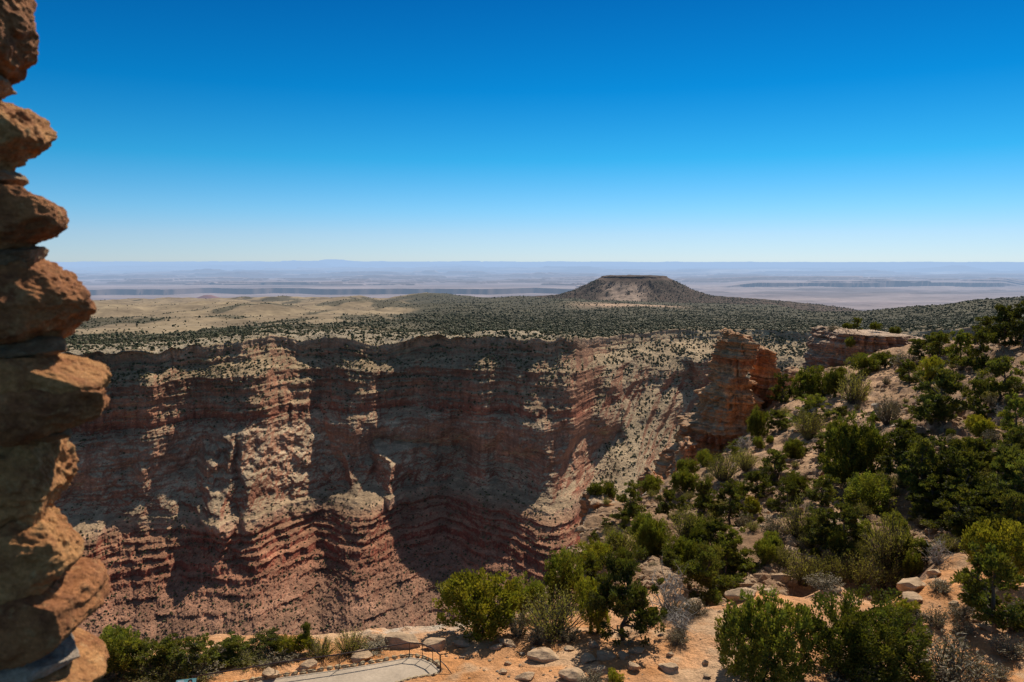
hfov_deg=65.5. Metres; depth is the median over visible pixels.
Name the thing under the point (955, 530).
juniper tree
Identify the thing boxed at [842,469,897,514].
juniper tree
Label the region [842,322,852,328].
juniper tree
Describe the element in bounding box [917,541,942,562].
pinyon tree
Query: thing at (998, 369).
pinyon tree
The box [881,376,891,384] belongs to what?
sage shrub
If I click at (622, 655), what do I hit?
boulder
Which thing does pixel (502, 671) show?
boulder
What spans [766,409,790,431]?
pinyon tree
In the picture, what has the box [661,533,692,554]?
juniper tree
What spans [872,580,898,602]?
sage shrub
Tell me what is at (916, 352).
pinyon tree
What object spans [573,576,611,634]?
juniper tree
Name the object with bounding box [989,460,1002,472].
juniper tree
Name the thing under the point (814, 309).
mountain woods
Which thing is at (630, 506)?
pinyon tree
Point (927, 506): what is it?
pinyon tree
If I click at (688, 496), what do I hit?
bush
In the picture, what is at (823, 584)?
sage shrub
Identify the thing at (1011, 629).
sage shrub
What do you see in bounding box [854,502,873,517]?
bush
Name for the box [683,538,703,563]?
juniper tree
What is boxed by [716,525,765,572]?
pinyon tree
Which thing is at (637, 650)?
boulder
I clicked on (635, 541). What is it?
pinyon tree
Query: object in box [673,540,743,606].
pinyon tree
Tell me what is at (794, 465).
bush
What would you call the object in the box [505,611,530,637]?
sage shrub
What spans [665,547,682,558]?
juniper tree
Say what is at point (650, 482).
juniper tree
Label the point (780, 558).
bush
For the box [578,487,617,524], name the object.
rock outcrop
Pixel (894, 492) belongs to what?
bush
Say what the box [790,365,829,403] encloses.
juniper tree
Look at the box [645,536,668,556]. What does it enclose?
pinyon tree
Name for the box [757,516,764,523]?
juniper tree
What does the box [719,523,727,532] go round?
juniper tree
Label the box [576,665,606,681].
sage shrub
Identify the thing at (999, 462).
pinyon tree
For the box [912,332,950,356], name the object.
pinyon tree
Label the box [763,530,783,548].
juniper tree
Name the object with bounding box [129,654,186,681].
bush
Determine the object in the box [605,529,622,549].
juniper tree
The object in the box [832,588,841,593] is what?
boulder
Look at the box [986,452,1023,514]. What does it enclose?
pinyon tree
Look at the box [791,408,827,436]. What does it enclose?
bush
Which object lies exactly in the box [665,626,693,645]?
sage shrub
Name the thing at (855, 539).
juniper tree
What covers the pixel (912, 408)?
pinyon tree
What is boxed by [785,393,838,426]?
pinyon tree
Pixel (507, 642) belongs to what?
boulder
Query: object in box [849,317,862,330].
pinyon tree
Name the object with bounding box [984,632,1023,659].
sage shrub
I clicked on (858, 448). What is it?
juniper tree
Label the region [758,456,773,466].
bush
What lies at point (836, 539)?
juniper tree
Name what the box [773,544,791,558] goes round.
bush
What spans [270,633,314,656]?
juniper tree
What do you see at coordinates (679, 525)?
bush
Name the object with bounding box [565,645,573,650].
boulder
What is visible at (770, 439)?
juniper tree
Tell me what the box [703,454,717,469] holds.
juniper tree
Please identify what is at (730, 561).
pinyon tree
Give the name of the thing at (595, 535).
pinyon tree
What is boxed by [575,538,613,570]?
juniper tree
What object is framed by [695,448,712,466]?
juniper tree
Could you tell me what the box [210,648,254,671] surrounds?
pinyon tree
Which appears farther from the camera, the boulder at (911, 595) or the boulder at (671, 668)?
the boulder at (911, 595)
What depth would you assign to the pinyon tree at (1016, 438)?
80.98 m
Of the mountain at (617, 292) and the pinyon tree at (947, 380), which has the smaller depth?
the pinyon tree at (947, 380)
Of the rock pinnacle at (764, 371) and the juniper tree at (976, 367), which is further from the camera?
the rock pinnacle at (764, 371)
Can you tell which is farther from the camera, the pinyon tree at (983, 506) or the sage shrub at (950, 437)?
the sage shrub at (950, 437)
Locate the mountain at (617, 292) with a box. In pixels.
[533,275,858,311]
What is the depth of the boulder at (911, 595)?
58.99 m
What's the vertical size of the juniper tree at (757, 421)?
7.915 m
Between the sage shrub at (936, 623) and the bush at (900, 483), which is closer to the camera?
the sage shrub at (936, 623)
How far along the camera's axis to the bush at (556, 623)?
55.35 m
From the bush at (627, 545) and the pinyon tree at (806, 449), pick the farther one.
the pinyon tree at (806, 449)
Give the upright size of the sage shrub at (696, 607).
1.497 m
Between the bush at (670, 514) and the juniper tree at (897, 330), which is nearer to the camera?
the bush at (670, 514)
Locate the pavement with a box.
[257,657,439,681]
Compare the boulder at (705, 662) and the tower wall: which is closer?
the tower wall
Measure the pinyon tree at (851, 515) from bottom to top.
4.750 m
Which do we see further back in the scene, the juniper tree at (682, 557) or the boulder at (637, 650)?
the juniper tree at (682, 557)
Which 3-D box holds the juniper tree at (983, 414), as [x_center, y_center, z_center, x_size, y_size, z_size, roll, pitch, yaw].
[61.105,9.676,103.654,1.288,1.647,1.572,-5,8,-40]
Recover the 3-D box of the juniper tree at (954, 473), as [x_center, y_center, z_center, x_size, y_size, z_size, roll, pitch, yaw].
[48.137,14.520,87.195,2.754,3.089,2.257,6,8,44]
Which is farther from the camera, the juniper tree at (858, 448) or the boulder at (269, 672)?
the juniper tree at (858, 448)
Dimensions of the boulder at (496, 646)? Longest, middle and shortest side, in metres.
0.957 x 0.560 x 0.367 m
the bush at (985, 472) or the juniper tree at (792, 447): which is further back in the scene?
the juniper tree at (792, 447)
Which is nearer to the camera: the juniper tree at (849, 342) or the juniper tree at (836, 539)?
the juniper tree at (836, 539)
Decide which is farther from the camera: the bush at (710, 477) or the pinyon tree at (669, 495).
the bush at (710, 477)
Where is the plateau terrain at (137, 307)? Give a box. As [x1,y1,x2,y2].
[64,292,1023,343]
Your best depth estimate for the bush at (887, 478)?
95.30 m
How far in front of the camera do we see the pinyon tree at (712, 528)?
79.29 m
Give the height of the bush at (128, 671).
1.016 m
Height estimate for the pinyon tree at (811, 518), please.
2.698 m
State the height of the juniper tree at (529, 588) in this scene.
4.136 m
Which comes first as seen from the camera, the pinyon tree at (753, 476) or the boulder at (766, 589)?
the boulder at (766, 589)
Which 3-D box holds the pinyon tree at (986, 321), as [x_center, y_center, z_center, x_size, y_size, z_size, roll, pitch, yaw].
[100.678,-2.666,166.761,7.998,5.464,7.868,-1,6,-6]
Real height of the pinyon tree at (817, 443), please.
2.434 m
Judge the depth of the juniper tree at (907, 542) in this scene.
72.60 m
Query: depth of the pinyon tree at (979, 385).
104.70 m
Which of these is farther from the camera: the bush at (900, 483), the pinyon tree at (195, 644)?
the bush at (900, 483)
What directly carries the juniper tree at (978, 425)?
on the slope rubble
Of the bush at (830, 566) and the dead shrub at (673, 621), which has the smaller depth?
the dead shrub at (673, 621)
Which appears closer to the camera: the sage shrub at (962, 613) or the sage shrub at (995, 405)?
the sage shrub at (962, 613)
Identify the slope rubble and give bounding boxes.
[557,337,1023,606]
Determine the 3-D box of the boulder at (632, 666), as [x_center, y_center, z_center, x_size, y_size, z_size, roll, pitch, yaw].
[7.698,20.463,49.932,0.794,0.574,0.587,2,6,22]
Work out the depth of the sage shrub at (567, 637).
54.85 m
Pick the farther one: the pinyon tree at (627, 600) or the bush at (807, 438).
the bush at (807, 438)
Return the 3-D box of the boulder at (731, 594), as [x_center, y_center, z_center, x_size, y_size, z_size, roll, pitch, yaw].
[16.978,18.878,59.389,2.218,1.000,1.528,4,7,35]
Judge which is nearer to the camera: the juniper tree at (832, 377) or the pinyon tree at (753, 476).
the pinyon tree at (753, 476)
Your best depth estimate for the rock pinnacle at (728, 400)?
183.07 m
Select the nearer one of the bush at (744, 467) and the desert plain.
the bush at (744, 467)
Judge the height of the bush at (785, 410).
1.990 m
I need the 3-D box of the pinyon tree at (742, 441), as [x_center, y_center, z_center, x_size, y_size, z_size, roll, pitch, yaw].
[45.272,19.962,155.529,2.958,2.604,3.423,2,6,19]
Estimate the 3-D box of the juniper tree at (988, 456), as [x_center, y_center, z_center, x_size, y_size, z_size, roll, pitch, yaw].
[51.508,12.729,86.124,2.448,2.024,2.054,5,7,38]
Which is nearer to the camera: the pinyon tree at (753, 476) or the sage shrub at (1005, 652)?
the sage shrub at (1005, 652)
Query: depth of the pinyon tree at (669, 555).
75.96 m
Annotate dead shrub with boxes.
[648,554,708,621]
[658,600,697,632]
[735,434,753,448]
[920,532,955,564]
[995,402,1004,425]
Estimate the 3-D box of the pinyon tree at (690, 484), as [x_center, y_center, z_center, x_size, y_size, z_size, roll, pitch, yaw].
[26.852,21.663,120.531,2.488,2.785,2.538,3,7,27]
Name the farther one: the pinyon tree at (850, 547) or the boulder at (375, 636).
the pinyon tree at (850, 547)
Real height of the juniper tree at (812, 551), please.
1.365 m
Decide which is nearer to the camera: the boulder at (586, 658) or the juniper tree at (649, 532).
the boulder at (586, 658)
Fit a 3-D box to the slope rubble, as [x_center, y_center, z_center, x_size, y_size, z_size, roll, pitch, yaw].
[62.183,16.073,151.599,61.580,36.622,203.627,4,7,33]
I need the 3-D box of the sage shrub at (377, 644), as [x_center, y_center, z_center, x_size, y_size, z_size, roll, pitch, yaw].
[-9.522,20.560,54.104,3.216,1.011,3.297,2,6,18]
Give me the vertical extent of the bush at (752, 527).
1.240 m
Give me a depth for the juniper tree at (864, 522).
76.95 m
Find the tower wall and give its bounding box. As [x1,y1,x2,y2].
[0,0,111,681]
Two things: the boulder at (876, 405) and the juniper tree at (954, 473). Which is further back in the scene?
the boulder at (876, 405)
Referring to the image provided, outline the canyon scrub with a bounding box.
[58,321,1017,641]
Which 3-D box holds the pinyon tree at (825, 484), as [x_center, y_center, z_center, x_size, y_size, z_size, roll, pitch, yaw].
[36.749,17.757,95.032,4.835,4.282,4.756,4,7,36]
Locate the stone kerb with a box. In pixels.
[225,653,439,681]
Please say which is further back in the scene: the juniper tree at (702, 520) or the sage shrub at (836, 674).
the juniper tree at (702, 520)
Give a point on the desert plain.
(864, 286)
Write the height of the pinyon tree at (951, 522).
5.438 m
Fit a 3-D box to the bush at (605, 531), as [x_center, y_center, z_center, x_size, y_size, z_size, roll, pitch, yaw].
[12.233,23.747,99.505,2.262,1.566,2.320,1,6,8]
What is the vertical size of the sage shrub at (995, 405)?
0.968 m
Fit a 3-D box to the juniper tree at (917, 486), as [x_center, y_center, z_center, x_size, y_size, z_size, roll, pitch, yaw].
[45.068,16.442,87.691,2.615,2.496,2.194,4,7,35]
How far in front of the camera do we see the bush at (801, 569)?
72.72 m
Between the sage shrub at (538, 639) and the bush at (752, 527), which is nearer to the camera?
the sage shrub at (538, 639)
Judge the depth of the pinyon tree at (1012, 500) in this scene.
68.09 m
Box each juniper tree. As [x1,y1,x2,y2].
[99,623,145,677]
[208,644,236,663]
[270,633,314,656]
[430,567,525,642]
[508,570,547,619]
[543,546,589,605]
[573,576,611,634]
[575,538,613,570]
[586,479,617,498]
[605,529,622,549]
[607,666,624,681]
[614,546,629,558]
[627,511,653,536]
[634,511,670,560]
[639,474,664,493]
[652,549,659,556]
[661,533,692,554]
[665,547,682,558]
[669,466,700,492]
[676,457,699,472]
[677,554,693,563]
[683,514,708,537]
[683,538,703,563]
[688,525,709,543]
[693,495,711,510]
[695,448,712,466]
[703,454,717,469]
[713,584,819,681]
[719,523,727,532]
[732,480,745,497]
[743,495,762,514]
[745,403,770,441]
[752,436,765,449]
[752,536,777,563]
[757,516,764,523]
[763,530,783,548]
[766,435,773,443]
[767,497,776,508]
[778,469,811,495]
[779,417,789,426]
[782,437,804,458]
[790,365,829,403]
[795,582,937,681]
[809,547,821,556]
[816,408,893,486]
[822,366,847,397]
[825,526,848,553]
[837,365,847,374]
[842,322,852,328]
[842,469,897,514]
[843,352,880,371]
[845,337,855,347]
[853,518,874,544]
[853,532,870,546]
[861,368,871,375]
[869,321,882,330]
[869,414,879,422]
[871,349,900,367]
[880,510,903,524]
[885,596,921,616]
[888,518,910,534]
[889,326,901,333]
[892,529,924,555]
[902,547,923,577]
[905,442,919,454]
[910,479,928,495]
[916,355,944,382]
[941,462,957,482]
[945,428,955,436]
[950,439,968,448]
[951,525,963,537]
[958,518,1023,584]
[962,414,1000,436]
[970,512,999,536]
[972,365,982,370]
[976,411,987,417]
[979,450,993,463]
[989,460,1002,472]
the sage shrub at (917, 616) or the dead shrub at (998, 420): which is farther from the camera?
the dead shrub at (998, 420)
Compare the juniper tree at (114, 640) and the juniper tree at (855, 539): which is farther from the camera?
the juniper tree at (855, 539)
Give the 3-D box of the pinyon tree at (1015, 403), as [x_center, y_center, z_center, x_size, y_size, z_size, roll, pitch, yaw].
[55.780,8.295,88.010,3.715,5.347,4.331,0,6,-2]
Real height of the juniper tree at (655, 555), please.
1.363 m
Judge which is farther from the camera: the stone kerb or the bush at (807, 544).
the bush at (807, 544)
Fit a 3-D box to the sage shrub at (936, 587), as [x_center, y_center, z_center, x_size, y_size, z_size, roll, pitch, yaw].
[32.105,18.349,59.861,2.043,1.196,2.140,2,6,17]
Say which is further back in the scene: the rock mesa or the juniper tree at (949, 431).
the rock mesa
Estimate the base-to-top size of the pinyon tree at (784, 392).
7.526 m
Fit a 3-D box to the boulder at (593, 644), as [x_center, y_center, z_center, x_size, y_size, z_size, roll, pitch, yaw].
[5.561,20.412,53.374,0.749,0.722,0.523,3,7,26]
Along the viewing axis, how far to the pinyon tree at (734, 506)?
97.22 m
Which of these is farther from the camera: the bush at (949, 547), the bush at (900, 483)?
the bush at (900, 483)
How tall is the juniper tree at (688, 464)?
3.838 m
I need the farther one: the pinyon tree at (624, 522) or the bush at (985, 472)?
the pinyon tree at (624, 522)
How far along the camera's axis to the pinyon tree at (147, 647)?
50.07 m
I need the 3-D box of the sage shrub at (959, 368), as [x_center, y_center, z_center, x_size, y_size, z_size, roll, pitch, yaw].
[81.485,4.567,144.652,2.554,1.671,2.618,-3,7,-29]
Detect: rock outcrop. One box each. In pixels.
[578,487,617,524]
[637,467,662,495]
[671,436,699,473]
[783,366,803,389]
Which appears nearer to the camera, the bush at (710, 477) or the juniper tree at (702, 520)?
the juniper tree at (702, 520)
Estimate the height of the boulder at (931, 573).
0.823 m
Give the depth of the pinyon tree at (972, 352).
134.53 m
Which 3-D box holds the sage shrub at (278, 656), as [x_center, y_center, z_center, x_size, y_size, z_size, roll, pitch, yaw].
[-15.420,20.398,51.892,3.131,0.958,2.989,-3,6,-24]
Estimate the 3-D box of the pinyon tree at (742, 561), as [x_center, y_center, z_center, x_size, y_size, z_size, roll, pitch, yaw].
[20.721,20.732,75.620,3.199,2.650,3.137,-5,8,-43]
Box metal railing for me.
[191,642,451,681]
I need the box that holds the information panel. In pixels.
[176,678,196,681]
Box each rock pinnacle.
[653,328,764,479]
[748,345,783,408]
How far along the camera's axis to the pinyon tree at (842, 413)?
138.81 m
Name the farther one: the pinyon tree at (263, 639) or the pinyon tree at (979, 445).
the pinyon tree at (979, 445)
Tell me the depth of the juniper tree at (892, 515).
81.83 m
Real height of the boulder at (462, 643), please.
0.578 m
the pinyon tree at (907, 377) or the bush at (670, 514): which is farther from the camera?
the pinyon tree at (907, 377)
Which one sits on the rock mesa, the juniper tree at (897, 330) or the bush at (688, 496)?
the juniper tree at (897, 330)
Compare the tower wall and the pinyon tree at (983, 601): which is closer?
the tower wall
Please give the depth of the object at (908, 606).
55.87 m
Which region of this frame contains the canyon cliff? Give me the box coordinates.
[54,320,1022,642]
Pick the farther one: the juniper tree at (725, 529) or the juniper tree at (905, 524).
the juniper tree at (725, 529)
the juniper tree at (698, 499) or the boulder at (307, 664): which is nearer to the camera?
the boulder at (307, 664)
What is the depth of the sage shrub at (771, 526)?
80.61 m
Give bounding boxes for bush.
[104,656,163,681]
[124,653,200,681]
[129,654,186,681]
[155,652,227,681]
[229,643,279,670]
[302,633,339,659]
[332,628,370,657]
[515,581,588,643]
[601,525,615,535]
[602,496,609,504]
[602,523,637,551]
[646,488,656,497]
[667,500,705,539]
[668,509,682,521]
[683,490,695,499]
[702,473,714,480]
[706,450,740,481]
[728,451,740,462]
[734,447,759,471]
[745,520,759,530]
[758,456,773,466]
[770,545,796,566]
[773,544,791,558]
[777,493,819,539]
[778,406,790,413]
[778,548,827,586]
[790,460,800,467]
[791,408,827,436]
[796,546,805,552]
[797,531,818,548]
[800,429,814,440]
[805,547,852,585]
[833,550,886,586]
[836,363,872,403]
[838,551,858,564]
[844,538,864,551]
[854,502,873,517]
[854,542,870,557]
[858,508,920,568]
[869,553,910,588]
[876,470,896,485]
[882,484,900,495]
[890,474,907,487]
[934,533,963,552]
[980,468,992,477]
[986,391,998,397]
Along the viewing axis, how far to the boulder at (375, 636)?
55.46 m
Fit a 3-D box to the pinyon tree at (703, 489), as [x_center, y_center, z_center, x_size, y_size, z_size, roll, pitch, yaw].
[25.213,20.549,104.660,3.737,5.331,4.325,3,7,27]
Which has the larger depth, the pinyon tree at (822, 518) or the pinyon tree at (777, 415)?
the pinyon tree at (777, 415)
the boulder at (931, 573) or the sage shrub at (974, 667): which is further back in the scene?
the boulder at (931, 573)
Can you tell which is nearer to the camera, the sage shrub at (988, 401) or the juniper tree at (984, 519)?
the juniper tree at (984, 519)
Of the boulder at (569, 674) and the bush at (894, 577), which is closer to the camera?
the boulder at (569, 674)
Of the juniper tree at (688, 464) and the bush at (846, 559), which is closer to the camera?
the bush at (846, 559)
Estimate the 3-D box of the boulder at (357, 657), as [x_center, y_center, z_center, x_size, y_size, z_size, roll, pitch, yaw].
[-9.805,20.720,52.120,1.471,0.584,1.111,-3,8,-14]
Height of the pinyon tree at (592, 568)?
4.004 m
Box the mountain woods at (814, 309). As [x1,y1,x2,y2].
[541,279,861,311]
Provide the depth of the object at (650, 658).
56.18 m
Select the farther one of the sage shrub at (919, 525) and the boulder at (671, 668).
the sage shrub at (919, 525)
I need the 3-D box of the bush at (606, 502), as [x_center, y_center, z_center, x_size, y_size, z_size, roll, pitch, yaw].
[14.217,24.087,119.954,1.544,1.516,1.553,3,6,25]
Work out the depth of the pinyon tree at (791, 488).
96.64 m
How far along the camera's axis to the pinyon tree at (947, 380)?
103.65 m
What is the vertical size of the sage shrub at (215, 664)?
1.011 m
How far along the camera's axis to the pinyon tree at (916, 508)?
83.32 m
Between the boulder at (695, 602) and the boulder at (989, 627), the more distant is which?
the boulder at (695, 602)
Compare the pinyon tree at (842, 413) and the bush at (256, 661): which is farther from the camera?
the pinyon tree at (842, 413)
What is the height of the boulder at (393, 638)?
0.982 m
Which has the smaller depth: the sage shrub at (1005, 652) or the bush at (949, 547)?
the sage shrub at (1005, 652)
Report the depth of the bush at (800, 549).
78.42 m
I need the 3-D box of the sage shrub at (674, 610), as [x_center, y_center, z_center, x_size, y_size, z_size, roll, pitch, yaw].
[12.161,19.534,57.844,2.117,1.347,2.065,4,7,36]
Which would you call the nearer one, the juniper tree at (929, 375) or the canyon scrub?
the juniper tree at (929, 375)
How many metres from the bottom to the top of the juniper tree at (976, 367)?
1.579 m
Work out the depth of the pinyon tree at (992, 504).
71.57 m
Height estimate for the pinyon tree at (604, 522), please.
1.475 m
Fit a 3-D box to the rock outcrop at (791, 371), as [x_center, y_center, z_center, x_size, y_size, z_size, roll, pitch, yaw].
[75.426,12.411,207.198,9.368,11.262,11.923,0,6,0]
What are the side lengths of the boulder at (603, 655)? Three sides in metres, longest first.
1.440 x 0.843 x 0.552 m
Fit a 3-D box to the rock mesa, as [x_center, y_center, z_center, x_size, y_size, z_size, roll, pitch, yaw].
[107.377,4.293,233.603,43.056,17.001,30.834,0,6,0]
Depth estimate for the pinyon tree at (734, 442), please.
146.33 m
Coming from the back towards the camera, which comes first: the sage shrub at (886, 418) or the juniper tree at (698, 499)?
the sage shrub at (886, 418)
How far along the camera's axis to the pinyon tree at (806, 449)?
122.36 m
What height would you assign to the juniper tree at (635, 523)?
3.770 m
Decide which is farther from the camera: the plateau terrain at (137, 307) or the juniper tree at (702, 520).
the plateau terrain at (137, 307)
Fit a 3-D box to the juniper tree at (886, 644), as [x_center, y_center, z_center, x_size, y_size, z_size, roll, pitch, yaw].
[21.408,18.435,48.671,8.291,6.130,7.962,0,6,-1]
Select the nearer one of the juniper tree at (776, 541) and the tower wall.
the tower wall
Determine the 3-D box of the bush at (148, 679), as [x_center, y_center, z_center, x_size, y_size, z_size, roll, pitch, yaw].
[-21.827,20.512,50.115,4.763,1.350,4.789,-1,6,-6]
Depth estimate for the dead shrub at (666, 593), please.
58.57 m
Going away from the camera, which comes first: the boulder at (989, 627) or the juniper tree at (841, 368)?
the boulder at (989, 627)
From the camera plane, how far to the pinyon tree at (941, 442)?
86.17 m
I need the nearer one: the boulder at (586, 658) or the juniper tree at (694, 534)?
the boulder at (586, 658)
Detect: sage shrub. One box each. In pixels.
[98,655,131,681]
[179,659,225,678]
[252,645,298,667]
[357,633,388,656]
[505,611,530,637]
[527,623,549,645]
[557,622,581,642]
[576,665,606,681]
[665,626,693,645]
[666,601,686,618]
[680,596,712,617]
[735,512,753,526]
[759,512,787,536]
[802,570,845,593]
[811,650,905,681]
[826,324,839,330]
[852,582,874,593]
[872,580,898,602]
[873,393,906,425]
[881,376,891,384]
[889,349,921,369]
[899,608,927,625]
[907,629,1004,681]
[912,514,928,528]
[920,602,950,629]
[925,575,956,593]
[944,600,979,619]
[945,433,959,442]
[948,616,977,636]
[954,365,966,370]
[959,577,997,594]
[962,653,988,673]
[981,427,1001,441]
[984,393,1002,405]
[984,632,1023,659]
[984,660,1014,681]
[991,402,1002,408]
[1004,607,1023,632]
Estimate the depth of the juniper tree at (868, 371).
170.69 m
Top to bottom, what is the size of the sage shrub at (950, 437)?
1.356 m
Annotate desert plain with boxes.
[56,259,1023,310]
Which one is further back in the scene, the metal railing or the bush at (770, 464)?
the bush at (770, 464)
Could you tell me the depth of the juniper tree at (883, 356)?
175.75 m
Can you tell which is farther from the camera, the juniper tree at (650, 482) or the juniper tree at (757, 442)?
the juniper tree at (757, 442)
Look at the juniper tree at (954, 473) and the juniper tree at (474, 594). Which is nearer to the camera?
the juniper tree at (474, 594)
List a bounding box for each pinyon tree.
[117,637,175,678]
[147,633,188,681]
[163,633,229,676]
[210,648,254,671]
[216,631,259,665]
[241,627,291,665]
[300,621,315,653]
[577,552,620,593]
[585,544,667,646]
[587,530,600,542]
[599,517,612,528]
[609,479,646,520]
[620,516,629,533]
[627,531,638,549]
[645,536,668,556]
[654,486,682,517]
[660,549,681,570]
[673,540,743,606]
[677,495,693,511]
[680,476,695,491]
[691,478,715,511]
[696,516,725,546]
[703,478,755,526]
[711,540,746,584]
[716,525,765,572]
[721,545,749,571]
[725,439,739,452]
[731,446,742,455]
[738,437,748,447]
[742,469,775,498]
[758,448,789,485]
[765,373,795,402]
[765,480,803,512]
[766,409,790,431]
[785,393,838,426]
[798,441,810,453]
[799,474,841,506]
[802,506,851,546]
[803,516,818,544]
[808,501,869,552]
[811,439,824,452]
[813,420,835,445]
[833,540,863,566]
[835,406,846,416]
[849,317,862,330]
[874,426,929,478]
[874,550,901,570]
[890,418,929,437]
[894,434,950,486]
[895,359,923,383]
[902,387,957,425]
[904,472,955,518]
[906,502,923,521]
[907,338,929,360]
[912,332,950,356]
[912,364,987,432]
[915,502,936,520]
[916,435,986,498]
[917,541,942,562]
[920,482,984,533]
[924,330,952,356]
[937,446,993,503]
[943,328,974,367]
[949,540,1023,632]
[951,491,992,511]
[953,487,1020,528]
[954,325,996,366]
[955,436,993,474]
[966,379,997,414]
[969,442,1023,503]
[971,316,997,335]
[971,355,1023,401]
[979,303,1022,346]
[982,425,1023,459]
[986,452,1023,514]
[987,488,1023,542]
[996,393,1023,433]
[1002,299,1023,344]
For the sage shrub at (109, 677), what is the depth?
49.34 m
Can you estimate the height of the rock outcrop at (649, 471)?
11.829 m
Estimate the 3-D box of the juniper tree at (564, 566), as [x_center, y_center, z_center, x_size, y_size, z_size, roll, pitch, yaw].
[4.376,19.248,64.835,3.685,5.342,4.392,-1,6,-6]
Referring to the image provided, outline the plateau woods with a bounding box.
[65,292,1023,350]
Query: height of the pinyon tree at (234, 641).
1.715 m
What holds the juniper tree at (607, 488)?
on the rock outcrop at (588, 501)
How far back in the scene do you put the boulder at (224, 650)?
51.26 m
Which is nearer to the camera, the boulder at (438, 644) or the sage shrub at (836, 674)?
the sage shrub at (836, 674)
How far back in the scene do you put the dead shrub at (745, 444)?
144.43 m
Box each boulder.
[210,645,226,664]
[262,667,279,678]
[295,659,316,670]
[351,650,372,662]
[366,634,385,643]
[384,632,419,648]
[423,637,446,651]
[452,639,471,646]
[489,643,501,649]
[498,668,506,673]
[499,638,515,647]
[515,671,534,680]
[527,647,558,662]
[558,667,586,681]
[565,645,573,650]
[580,653,595,663]
[589,640,599,647]
[590,665,607,674]
[596,650,616,660]
[618,651,628,659]
[628,647,644,653]
[628,661,640,670]
[658,662,678,674]
[678,598,702,608]
[701,660,708,665]
[703,673,711,677]
[724,587,755,601]
[763,588,778,595]
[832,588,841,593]
[871,403,880,409]
[896,577,925,594]
[902,591,922,603]
[914,426,930,433]
[926,569,941,577]
[975,621,995,631]
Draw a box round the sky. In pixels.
[2,0,1023,261]
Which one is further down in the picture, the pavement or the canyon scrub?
the pavement
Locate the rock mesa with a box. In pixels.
[801,326,927,371]
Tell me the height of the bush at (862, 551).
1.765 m
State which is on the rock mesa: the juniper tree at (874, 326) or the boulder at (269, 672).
the juniper tree at (874, 326)
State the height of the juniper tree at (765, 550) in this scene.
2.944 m
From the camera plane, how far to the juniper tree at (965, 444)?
90.38 m
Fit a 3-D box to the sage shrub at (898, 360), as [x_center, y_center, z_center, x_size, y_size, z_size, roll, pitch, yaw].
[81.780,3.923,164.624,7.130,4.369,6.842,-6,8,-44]
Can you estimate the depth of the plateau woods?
2306.03 m
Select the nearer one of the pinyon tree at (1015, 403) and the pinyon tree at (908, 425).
the pinyon tree at (1015, 403)
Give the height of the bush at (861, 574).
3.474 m
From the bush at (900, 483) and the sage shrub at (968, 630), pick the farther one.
the bush at (900, 483)
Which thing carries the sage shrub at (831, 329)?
on the rock mesa
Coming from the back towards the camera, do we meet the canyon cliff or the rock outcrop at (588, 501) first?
the canyon cliff
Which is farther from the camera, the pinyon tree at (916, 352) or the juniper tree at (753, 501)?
the pinyon tree at (916, 352)

